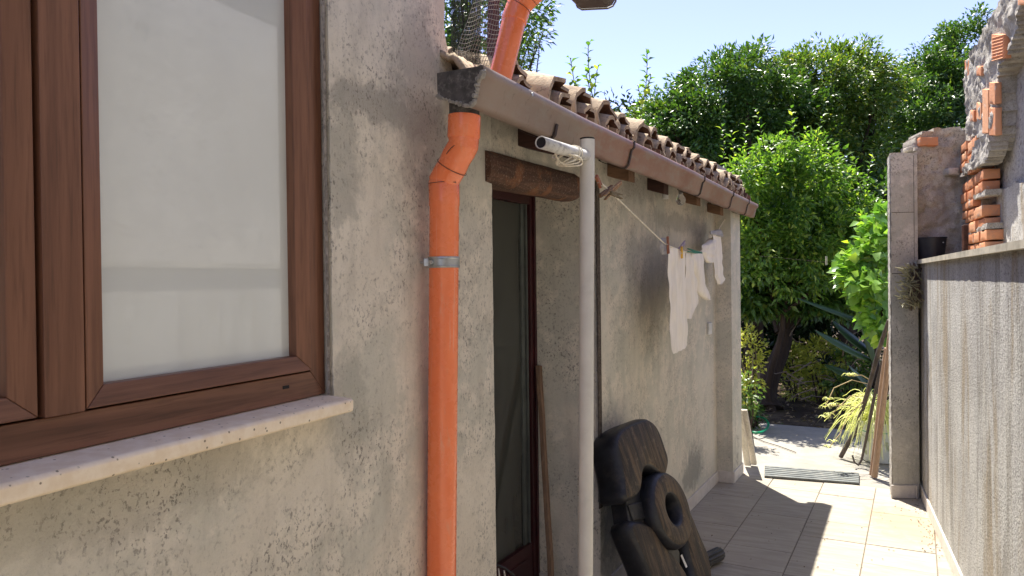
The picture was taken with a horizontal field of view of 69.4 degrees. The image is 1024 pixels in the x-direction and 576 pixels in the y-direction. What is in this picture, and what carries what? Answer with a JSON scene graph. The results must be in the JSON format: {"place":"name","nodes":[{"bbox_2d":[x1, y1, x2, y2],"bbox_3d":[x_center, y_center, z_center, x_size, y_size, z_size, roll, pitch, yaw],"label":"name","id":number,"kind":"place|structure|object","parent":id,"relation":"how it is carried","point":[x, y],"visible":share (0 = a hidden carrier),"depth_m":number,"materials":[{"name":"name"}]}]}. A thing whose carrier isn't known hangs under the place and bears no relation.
{"place":"outdoors","nodes":[
{"label":"outdoors","id":0,"kind":"place"},
{"bbox_2d":[444,0,998,156],"label":"sky","id":1,"kind":"structure","parent":0,"point":[675,32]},
{"bbox_2d":[741,324,883,429],"bbox_3d":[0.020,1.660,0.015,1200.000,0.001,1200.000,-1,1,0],"label":"ground","id":2,"kind":"structure","parent":0,"point":[798,413],"depth_m":9.07,"materials":[{"name":"soil"}]},
{"bbox_2d":[444,0,563,71],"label":"garden tree","id":3,"kind":"object","parent":2,"relation":"on","point":[540,19],"visible":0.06,"depth_m":6.89,"materials":[{"name":"green plant"}]},
{"bbox_2d":[517,23,543,71],"bbox_3d":[0.084,-0.346,6.392,0.422,3.903,0.387,-1,1,18],"label":"olive sapling","id":4,"kind":"object","parent":2,"relation":"on","point":[522,60],"visible":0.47,"depth_m":6.34,"materials":[{"name":"green plant"}]},
{"bbox_2d":[625,96,669,119],"bbox_3d":[2.414,-0.864,12.468,1.418,4.782,1.480,-1,1,-21],"label":"garden tree","id":5,"kind":"object","parent":2,"relation":"on","point":[634,115],"visible":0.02,"depth_m":12.30,"materials":[{"name":"green plant"}]},
{"bbox_2d":[634,32,851,390],"bbox_3d":[3.257,-1.030,10.893,3.406,5.230,2.323,-1,1,-15],"label":"citrus tree","id":6,"kind":"object","parent":2,"relation":"on","point":[690,112],"visible":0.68,"depth_m":10.23,"materials":[{"name":"green plant"}]},
{"bbox_2d":[596,75,957,378],"bbox_3d":[5.481,-0.842,13.849,11.874,7.238,4.451,-1,1,0],"label":"hedge","id":7,"kind":"object","parent":2,"relation":"on","point":[770,335],"visible":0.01,"depth_m":12.42,"materials":[{"name":"green plant"}]},
{"bbox_2d":[766,341,818,399],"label":"shrub","id":8,"kind":"object","parent":2,"relation":"on","point":[795,355],"visible":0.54,"depth_m":9.91,"materials":[{"name":"green plant"}]},
{"bbox_2d":[716,105,887,411],"bbox_3d":[3.557,-0.292,8.789,2.571,3.680,1.491,-1,1,0],"label":"lemon tree","id":9,"kind":"object","parent":2,"relation":"on","point":[827,191],"visible":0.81,"depth_m":8.55,"materials":[{"name":"green plant"}]},
{"bbox_2d":[742,377,871,428],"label":"leaf litter","id":10,"kind":"object","parent":2,"relation":"on","point":[822,415],"visible":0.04,"depth_m":8.72,"materials":[{"name":"brown plant"}]},
{"bbox_2d":[741,319,882,406],"bbox_3d":[3.989,0.965,9.090,1.765,1.146,3.769,0,1,27],"label":"shrub","id":11,"kind":"object","parent":2,"relation":"on","point":[798,383],"visible":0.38,"depth_m":8.96,"materials":[{"name":"green plant"}]},
{"bbox_2d":[740,164,887,409],"bbox_3d":[4.609,-0.111,10.907,5.158,3.428,4.526,-1,1,0],"label":"loquat tree","id":12,"kind":"object","parent":2,"relation":"on","point":[759,308],"visible":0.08,"depth_m":9.14,"materials":[{"name":"green plant"}]},
{"bbox_2d":[742,423,889,488],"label":"concrete slab","id":13,"kind":"structure","parent":2,"relation":"on","point":[806,444],"depth_m":6.78,"materials":[{"name":"grey concrete"}]},
{"bbox_2d":[742,412,750,465],"bbox_3d":[1.943,1.265,6.202,0.052,0.496,0.242,0,1,33],"label":"plank","id":14,"kind":"object","parent":13,"relation":"on","point":[746,455],"visible":0.71,"depth_m":6.22,"materials":[{"name":"brown wood"}]},
{"bbox_2d":[742,409,756,464],"bbox_3d":[1.988,1.255,6.211,0.054,0.520,0.310,0,1,32],"label":"plank","id":15,"kind":"object","parent":13,"relation":"on","point":[753,460],"visible":0.76,"depth_m":6.20,"materials":[{"name":"brown wood"}]},
{"bbox_2d":[741,366,765,443],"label":"shrub","id":16,"kind":"object","parent":13,"relation":"on","point":[747,399],"visible":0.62,"depth_m":7.08,"materials":[{"name":"green plant"}]},
{"bbox_2d":[741,395,768,429],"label":"shrub","id":17,"kind":"object","parent":13,"relation":"on","point":[756,419],"visible":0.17,"depth_m":7.87,"materials":[{"name":"green plant"}]},
{"bbox_2d":[741,322,769,426],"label":"shrub","id":18,"kind":"object","parent":13,"relation":"on","point":[761,357],"visible":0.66,"depth_m":7.97,"materials":[{"name":"green plant"}]},
{"bbox_2d":[752,416,768,433],"bbox_3d":[2.489,1.314,7.572,0.246,0.358,0.858,0,1,22],"label":"hose","id":19,"kind":"object","parent":13,"relation":"on","point":[764,430],"visible":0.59,"depth_m":7.58,"materials":[{"name":"green rubber"}]},
{"bbox_2d":[753,436,795,452],"bbox_3d":[2.497,1.499,7.116,0.036,0.007,0.745,-1,1,-13],"label":"cable","id":20,"kind":"object","parent":13,"relation":"on","point":[774,444],"visible":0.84,"depth_m":7.07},
{"bbox_2d":[764,465,858,484],"bbox_3d":[2.406,1.506,5.960,0.724,0.022,0.358,0,1,22],"label":"drain grate","id":21,"kind":"object","parent":13,"relation":"on","point":[803,474],"visible":1,"depth_m":5.92,"materials":[{"name":"grey metal"}]},
{"bbox_2d":[826,200,888,401],"bbox_3d":[3.268,0.274,6.684,0.692,2.171,0.801,-1,1,0],"label":"grape vine","id":22,"kind":"object","parent":13,"relation":"on","point":[866,289],"visible":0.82,"depth_m":6.60,"materials":[{"name":"green plant"}]},
{"bbox_2d":[839,319,887,457],"bbox_3d":[2.945,0.872,6.152,0.126,1.268,0.811,-1,1,0],"label":"branch","id":23,"kind":"object","parent":13,"relation":"on","point":[869,385],"visible":0.88,"depth_m":6.14,"materials":[{"name":"brown wood"}]},
{"bbox_2d":[852,359,882,465],"bbox_3d":[2.947,1.033,6.073,0.099,0.928,0.334,-1,1,-19],"label":"walking stick","id":24,"kind":"object","parent":13,"relation":"on","point":[871,413],"visible":0.96,"depth_m":6.11,"materials":[{"name":"brown wood"}]},
{"bbox_2d":[861,418,888,463],"bbox_3d":[3.212,1.330,6.461,0.312,0.345,0.312,-1,1,0],"label":"plant pot","id":25,"kind":"object","parent":13,"relation":"on","point":[884,459],"visible":0.22,"depth_m":6.34,"materials":[{"name":"ceramic"}]},
{"bbox_2d":[818,373,888,457],"bbox_3d":[3.114,1.099,6.475,1.167,0.804,0.964,-1,1,0],"label":"spider plant","id":26,"kind":"object","parent":25,"relation":"in","point":[866,411],"visible":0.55,"depth_m":6.33,"materials":[{"name":"yellow plant"}]},
{"bbox_2d":[869,347,885,475],"bbox_3d":[2.908,0.983,5.850,0.057,1.041,0.201,-1,1,-15],"label":"cane","id":27,"kind":"object","parent":13,"relation":"on","point":[878,401],"visible":0.65,"depth_m":5.87,"materials":[{"name":"brown wood"}]},
{"bbox_2d":[871,333,888,477],"bbox_3d":[2.876,0.918,5.747,0.047,1.180,0.313,-1,1,0],"label":"cane","id":28,"kind":"object","parent":13,"relation":"on","point":[879,436],"visible":0.82,"depth_m":5.75,"materials":[{"name":"brown wood"}]},
{"bbox_2d":[778,373,857,401],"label":"shrub","id":29,"kind":"object","parent":2,"relation":"on","point":[805,394],"visible":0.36,"depth_m":9.86,"materials":[{"name":"green plant"}]},
{"bbox_2d":[795,331,857,404],"bbox_3d":[4.037,1.028,9.594,0.750,0.982,0.685,0,1,39],"label":"shrub","id":30,"kind":"object","parent":2,"relation":"on","point":[812,367],"visible":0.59,"depth_m":9.57,"materials":[{"name":"green plant"}]},
{"bbox_2d":[744,31,922,383],"bbox_3d":[4.760,-1.268,11.448,3.165,5.586,2.928,-1,1,0],"label":"citrus tree","id":31,"kind":"object","parent":2,"relation":"on","point":[850,73],"visible":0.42,"depth_m":10.86,"materials":[{"name":"green plant"}]},
{"bbox_2d":[797,298,879,401],"bbox_3d":[3.574,0.773,7.973,0.886,1.547,0.420,-1,1,-19],"label":"agave","id":32,"kind":"object","parent":2,"relation":"on","point":[866,347],"visible":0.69,"depth_m":8.00,"materials":[{"name":"green plant"}]},
{"bbox_2d":[818,343,880,409],"bbox_3d":[4.236,1.099,9.215,0.796,0.876,0.630,0,1,26],"label":"shrub","id":33,"kind":"object","parent":2,"relation":"on","point":[828,384],"visible":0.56,"depth_m":9.16,"materials":[{"name":"green plant"}]},
{"bbox_2d":[840,1,994,199],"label":"citrus tree","id":34,"kind":"object","parent":2,"relation":"on","point":[936,97],"visible":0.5,"depth_m":12.74,"materials":[{"name":"green plant"}]},
{"bbox_2d":[690,473,953,575],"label":"floor","id":35,"kind":"structure","parent":0,"point":[840,516],"depth_m":4.68,"materials":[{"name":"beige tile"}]},
{"bbox_2d":[0,0,496,575],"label":"house","id":36,"kind":"structure","parent":35,"relation":"on","point":[214,278],"depth_m":1.62,"materials":[{"name":"paint"}]},
{"bbox_2d":[0,0,324,465],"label":"window","id":37,"kind":"structure","parent":36,"relation":"in","point":[161,224],"depth_m":1.46,"materials":[{"name":"brown wood"}]},
{"bbox_2d":[420,112,480,575],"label":"drainpipe","id":38,"kind":"object","parent":36,"relation":"attached to","point":[441,262],"visible":1,"depth_m":2.24,"materials":[{"name":"orange plastic"}]},
{"bbox_2d":[496,563,514,575],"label":"wire basket","id":39,"kind":"object","parent":36,"relation":"attached to","point":[507,570],"visible":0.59,"depth_m":2.81,"materials":[{"name":"black metal"}]},
{"bbox_2d":[572,0,616,10],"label":"eave gutter","id":40,"kind":"object","parent":36,"relation":"attached to","point":[582,5],"visible":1,"depth_m":2.40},
{"bbox_2d":[490,0,541,79],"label":"roof drainpipe","id":41,"kind":"object","parent":40,"relation":"attached to","point":[515,15],"visible":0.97,"depth_m":2.38,"materials":[{"name":"orange plastic"}]},
{"bbox_2d":[536,365,553,575],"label":"wooden slat","id":42,"kind":"object","parent":35,"relation":"on","point":[545,483],"visible":1,"depth_m":3.69,"materials":[{"name":"brown wood"}]},
{"bbox_2d":[535,136,594,575],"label":"post","id":43,"kind":"object","parent":35,"relation":"on","point":[586,369],"visible":0.97,"depth_m":2.65,"materials":[{"name":"white metal"}]},
{"bbox_2d":[552,145,582,166],"bbox_3d":[0.182,-0.453,2.517,0.076,0.083,0.166,0,1,44],"label":"cord","id":44,"kind":"object","parent":43,"relation":"hanging from","point":[560,164],"visible":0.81,"depth_m":2.51,"materials":[{"name":"beige fabric"}]},
{"bbox_2d":[440,46,750,575],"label":"outbuilding","id":45,"kind":"structure","parent":35,"relation":"on","point":[686,402],"depth_m":3.79,"materials":[{"name":"paint"}]},
{"bbox_2d":[450,0,480,63],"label":"shade net roll","id":46,"kind":"object","parent":45,"relation":"hanging from","point":[458,16],"visible":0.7,"depth_m":2.71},
{"bbox_2d":[456,0,504,65],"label":"wire roll","id":47,"kind":"object","parent":45,"relation":"on","point":[493,9],"visible":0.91,"depth_m":2.52,"materials":[{"name":"metal"}]},
{"bbox_2d":[487,0,499,57],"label":"roof post","id":48,"kind":"object","parent":45,"relation":"on","point":[491,22],"visible":0.22,"depth_m":2.76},
{"bbox_2d":[492,190,539,575],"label":"door","id":49,"kind":"structure","parent":45,"relation":"in","point":[513,215],"depth_m":3.69,"materials":[{"name":"brown wood"}]},
{"bbox_2d":[565,55,582,86],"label":"leafy shoot","id":50,"kind":"object","parent":45,"relation":"on","point":[573,80],"visible":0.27,"depth_m":5.28,"materials":[{"name":"green plant"}]},
{"bbox_2d":[582,39,601,98],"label":"leafy shoot","id":51,"kind":"object","parent":45,"relation":"on","point":[587,69],"visible":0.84,"depth_m":5.28,"materials":[{"name":"green plant"}]},
{"bbox_2d":[436,64,757,217],"bbox_3d":[0.909,-0.608,4.149,0.170,0.144,4.572,0,1,28],"label":"gutter","id":52,"kind":"object","parent":45,"relation":"attached to","point":[484,90],"visible":0.96,"depth_m":2.61,"materials":[{"name":"metal"}]},
{"bbox_2d":[676,190,685,204],"bbox_3d":[1.052,-0.569,4.615,0.060,0.109,0.060,-1,1,0],"label":"light bulb","id":53,"kind":"object","parent":52,"relation":"hanging from","point":[680,199],"visible":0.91,"depth_m":4.60,"materials":[{"name":"clear glass"}]},
{"bbox_2d":[635,49,655,122],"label":"leafy shoot","id":54,"kind":"object","parent":45,"relation":"on","point":[645,91],"visible":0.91,"depth_m":5.57,"materials":[{"name":"green plant"}]},
{"bbox_2d":[594,177,724,252],"bbox_3d":[1.000,-0.381,4.323,0.007,0.344,3.441,0,1,25],"label":"clothesline","id":55,"kind":"object","parent":45,"relation":"attached to","point":[618,199],"visible":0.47,"depth_m":3.49,"materials":[{"name":"beige fabric"}]},
{"bbox_2d":[595,174,601,187],"bbox_3d":[0.331,-0.407,2.826,0.011,0.048,0.062,0,1,25],"label":"clothes peg","id":56,"kind":"object","parent":55,"relation":"attached to","point":[598,181],"visible":1,"depth_m":2.82,"materials":[{"name":"wood"}]},
{"bbox_2d":[599,185,612,197],"bbox_3d":[0.376,-0.386,2.953,0.011,0.068,0.167,0,1,25],"label":"clothes peg","id":57,"kind":"object","parent":55,"relation":"attached to","point":[602,193],"visible":0.8,"depth_m":2.92,"materials":[{"name":"brown wood"}]},
{"bbox_2d":[603,181,621,199],"bbox_3d":[0.409,-0.397,2.998,0.011,0.102,0.232,0,1,25],"label":"clothes peg","id":58,"kind":"object","parent":55,"relation":"attached to","point":[616,186],"visible":0.91,"depth_m":3.00,"materials":[{"name":"brown wood"}]},
{"bbox_2d":[609,191,622,198],"bbox_3d":[0.423,-0.379,3.009,0.011,0.020,0.159,0,1,25],"label":"clothes peg","id":59,"kind":"object","parent":55,"relation":"attached to","point":[614,194],"visible":1,"depth_m":2.99,"materials":[{"name":"wood"}]},
{"bbox_2d":[659,238,666,253],"bbox_3d":[0.802,-0.222,3.909,0.026,0.091,0.157,0,1,24],"label":"rag","id":60,"kind":"object","parent":55,"relation":"hanging from","point":[663,248],"visible":0.85,"depth_m":3.87,"materials":[{"name":"grey fabric"}]},
{"bbox_2d":[666,236,669,253],"bbox_3d":[0.819,-0.225,3.884,0.011,0.092,0.032,0,1,25],"label":"clothes peg","id":61,"kind":"object","parent":55,"relation":"attached to","point":[668,247],"visible":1,"depth_m":3.87,"materials":[{"name":"plastic"}]},
{"bbox_2d":[668,246,687,353],"bbox_3d":[0.932,0.066,4.166,0.027,0.585,0.517,0,1,25],"label":"towel","id":62,"kind":"object","parent":55,"relation":"hanging from","point":[678,303],"visible":0.99,"depth_m":4.17,"materials":[{"name":"beige fabric"}]},
{"bbox_2d":[680,246,682,258],"bbox_3d":[0.964,-0.202,4.200,0.011,0.070,0.025,0,1,25],"label":"clothes peg","id":63,"kind":"object","parent":55,"relation":"attached to","point":[681,249],"visible":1,"depth_m":4.19,"materials":[{"name":"plastic"}]},
{"bbox_2d":[685,253,698,318],"bbox_3d":[1.101,-0.017,4.540,0.039,0.406,0.397,0,1,24],"label":"stocking","id":64,"kind":"object","parent":55,"relation":"hanging from","point":[692,300],"visible":0.9,"depth_m":4.43,"materials":[{"name":"beige fabric"}]},
{"bbox_2d":[687,248,701,253],"bbox_3d":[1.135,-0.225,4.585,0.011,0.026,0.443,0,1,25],"label":"clothes peg","id":65,"kind":"object","parent":55,"relation":"attached to","point":[694,251],"visible":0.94,"depth_m":4.55,"materials":[{"name":"plastic"}]},
{"bbox_2d":[691,254,710,299],"bbox_3d":[1.222,-0.069,4.775,0.044,0.310,0.617,0,1,24],"label":"stocking","id":66,"kind":"object","parent":55,"relation":"hanging from","point":[702,289],"visible":0.86,"depth_m":4.68,"materials":[{"name":"beige fabric"}]},
{"bbox_2d":[702,238,715,262],"bbox_3d":[1.372,-0.269,5.139,0.060,0.192,0.595,0,1,24],"label":"folded cloth","id":67,"kind":"object","parent":55,"relation":"hanging from","point":[709,249],"visible":0.92,"depth_m":5.07,"materials":[{"name":"beige fabric"}]},
{"bbox_2d":[710,230,722,236],"bbox_3d":[1.475,-0.401,5.338,0.038,0.058,0.531,0,1,25],"label":"grey sock","id":68,"kind":"object","parent":55,"relation":"hanging from","point":[718,233],"visible":0.96,"depth_m":5.30,"materials":[{"name":"grey fabric"}]},
{"bbox_2d":[712,235,724,283],"bbox_3d":[1.512,-0.213,5.419,0.040,0.374,0.549,0,1,25],"label":"long sock","id":69,"kind":"object","parent":55,"relation":"hanging from","point":[718,276],"visible":0.87,"depth_m":5.35,"materials":[{"name":"beige fabric"}]},
{"bbox_2d":[662,194,668,198],"bbox_3d":[0.930,-0.569,4.495,0.042,0.060,0.042,-1,1,0],"label":"lamp socket","id":70,"kind":"object","parent":45,"relation":"attached to","point":[664,196],"visible":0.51,"depth_m":4.48,"materials":[{"name":"white plastic"}]},
{"bbox_2d":[593,419,710,575],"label":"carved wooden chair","id":71,"kind":"object","parent":35,"relation":"on","point":[653,531],"visible":1,"depth_m":3.58,"materials":[{"name":"black dark wood"}]},
{"bbox_2d":[707,547,724,565],"bbox_3d":[1.079,1.508,4.105,0.286,0.078,0.078,-1,1,-43],"label":"ribbed tube","id":72,"kind":"object","parent":71,"relation":"attached to","point":[716,555],"visible":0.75,"depth_m":4.13,"materials":[{"name":"black plastic"}]},
{"bbox_2d":[704,484,940,569],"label":"fallen bits","id":73,"kind":"object","parent":35,"relation":"on","point":[882,518],"visible":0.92,"depth_m":4.62,"materials":[{"name":"brown plant"}]},
{"bbox_2d":[887,152,919,498],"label":"gate pillar","id":74,"kind":"structure","parent":35,"relation":"on","point":[902,214],"depth_m":5.34,"materials":[{"name":"grey concrete"}]},
{"bbox_2d":[894,262,923,310],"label":"succulent","id":75,"kind":"object","parent":74,"relation":"attached to","point":[913,291],"visible":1,"depth_m":5.20,"materials":[{"name":"green plant"}]},
{"bbox_2d":[916,239,1023,575],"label":"boundary wall","id":76,"kind":"structure","parent":35,"relation":"on","point":[971,387],"depth_m":3.40,"materials":[{"name":"paint"}]},
{"bbox_2d":[900,126,965,274],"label":"rubble wall","id":77,"kind":"structure","parent":76,"relation":"on","point":[940,181],"depth_m":5.35,"materials":[{"name":"concrete"}]},
{"bbox_2d":[918,237,947,259],"bbox_3d":[3.032,-0.275,5.358,0.211,0.180,0.211,0,1,40],"label":"bucket","id":78,"kind":"object","parent":76,"relation":"on","point":[928,247],"visible":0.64,"depth_m":5.28,"materials":[{"name":"black plastic"}]},
{"bbox_2d":[962,225,967,250],"bbox_3d":[2.842,-0.290,4.647,0.034,0.212,0.040,0,1,23],"label":"steel bar","id":79,"kind":"object","parent":76,"relation":"on","point":[964,237],"visible":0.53,"depth_m":4.63,"materials":[{"name":"brown metal"}]},
{"bbox_2d":[960,0,1023,249],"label":"neighbour wall","id":80,"kind":"structure","parent":76,"relation":"on","point":[992,169],"depth_m":4.35,"materials":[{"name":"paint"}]}
]}

